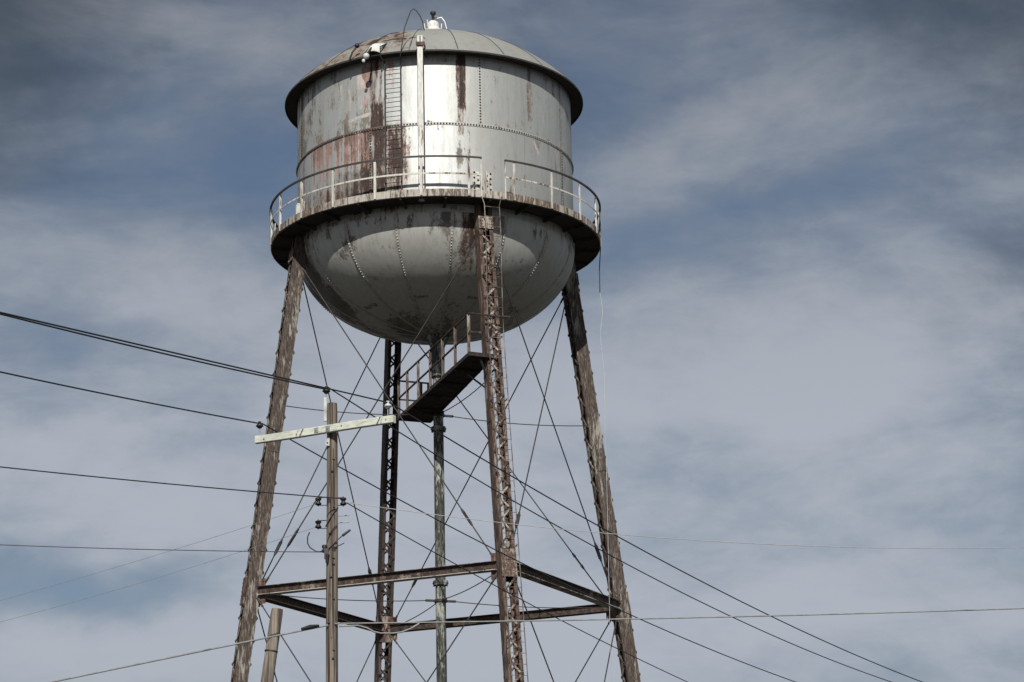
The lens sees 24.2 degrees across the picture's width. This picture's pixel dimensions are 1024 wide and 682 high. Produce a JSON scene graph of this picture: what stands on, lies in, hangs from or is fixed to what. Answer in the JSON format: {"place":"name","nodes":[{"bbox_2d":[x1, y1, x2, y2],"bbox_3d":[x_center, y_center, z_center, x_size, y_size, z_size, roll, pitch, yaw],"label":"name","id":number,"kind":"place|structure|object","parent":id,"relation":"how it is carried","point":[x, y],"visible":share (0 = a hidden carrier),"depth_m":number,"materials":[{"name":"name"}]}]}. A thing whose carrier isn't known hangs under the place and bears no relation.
{"place":"outdoors","nodes":[
{"label":"outdoors","id":0,"kind":"place"},
{"bbox_2d":[0,0,1023,681],"label":"sky","id":1,"kind":"structure","parent":0,"point":[812,213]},
{"bbox_3d":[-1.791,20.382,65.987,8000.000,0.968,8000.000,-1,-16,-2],"label":"ground","id":2,"kind":"structure","parent":0,"visible":0},
{"bbox_2d":[261,608,282,681],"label":"wooden post","id":3,"kind":"object","parent":2,"relation":"on","point":[271,651],"visible":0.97,"depth_m":51.94,"materials":[{"name":"grey wood"}]},
{"bbox_2d":[255,386,395,681],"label":"utility pole","id":4,"kind":"object","parent":2,"relation":"on","point":[332,428],"visible":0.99,"depth_m":50.72,"materials":[{"name":"brown wood"}]},
{"bbox_2d":[0,371,261,423],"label":"power line","id":5,"kind":"object","parent":4,"relation":"attached to","point":[126,398],"visible":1,"depth_m":47.99,"materials":[{"name":"black metal"}]},
{"bbox_2d":[0,544,304,551],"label":"service line","id":6,"kind":"object","parent":4,"relation":"attached to","point":[157,549],"visible":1,"depth_m":50.25,"materials":[{"name":"black metal"}]},
{"bbox_2d":[0,504,314,600],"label":"service line","id":7,"kind":"object","parent":4,"relation":"attached to","point":[155,555],"visible":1,"depth_m":53.36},
{"bbox_2d":[1,527,314,621],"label":"service line","id":8,"kind":"object","parent":4,"relation":"attached to","point":[157,577],"visible":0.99,"depth_m":53.17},
{"bbox_2d":[0,313,324,389],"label":"power line","id":9,"kind":"object","parent":4,"relation":"attached to","point":[158,351],"visible":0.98,"depth_m":46.26,"materials":[{"name":"black metal"}]},
{"bbox_2d":[0,466,344,498],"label":"service line","id":10,"kind":"object","parent":4,"relation":"attached to","point":[168,483],"visible":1,"depth_m":48.07,"materials":[{"name":"black metal"}]},
{"bbox_2d":[49,624,327,681],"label":"overhead cable","id":11,"kind":"object","parent":4,"relation":"attached to","point":[308,627],"visible":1,"depth_m":48.32,"materials":[{"name":"black metal"}]},
{"bbox_2d":[0,312,389,403],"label":"power line","id":12,"kind":"object","parent":4,"relation":"attached to","point":[186,355],"visible":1,"depth_m":44.17,"materials":[{"name":"black metal"}]},
{"bbox_2d":[344,501,686,681],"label":"service line","id":13,"kind":"object","parent":4,"relation":"attached to","point":[506,591],"visible":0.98,"depth_m":56.42,"materials":[{"name":"black metal"}]},
{"bbox_2d":[262,423,795,681],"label":"power line","id":14,"kind":"object","parent":4,"relation":"attached to","point":[517,560],"visible":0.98,"depth_m":61.58,"materials":[{"name":"black metal"}]},
{"bbox_2d":[328,387,890,681],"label":"power line","id":15,"kind":"object","parent":4,"relation":"attached to","point":[589,543],"visible":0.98,"depth_m":61.40,"materials":[{"name":"black metal"}]},
{"bbox_2d":[390,402,921,681],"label":"power line","id":16,"kind":"object","parent":4,"relation":"attached to","point":[629,542],"visible":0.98,"depth_m":59.68,"materials":[{"name":"black metal"}]},
{"bbox_2d":[334,608,1023,633],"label":"overhead cable","id":17,"kind":"object","parent":4,"relation":"attached to","point":[634,618],"visible":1,"depth_m":52.20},
{"bbox_2d":[346,502,1023,548],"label":"service line","id":18,"kind":"object","parent":4,"relation":"attached to","point":[684,539],"visible":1,"depth_m":52.31,"materials":[{"name":"metal"}]},
{"bbox_2d":[231,8,640,681],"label":"water tower","id":19,"kind":"structure","parent":2,"relation":"on","point":[435,194],"depth_m":69.71,"materials":[{"name":"metal"}]},
{"bbox_2d":[599,248,611,681],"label":"hanging cable","id":20,"kind":"object","parent":19,"relation":"hanging from","point":[605,441],"visible":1,"depth_m":71.31,"materials":[{"name":"black metal"}]}
]}

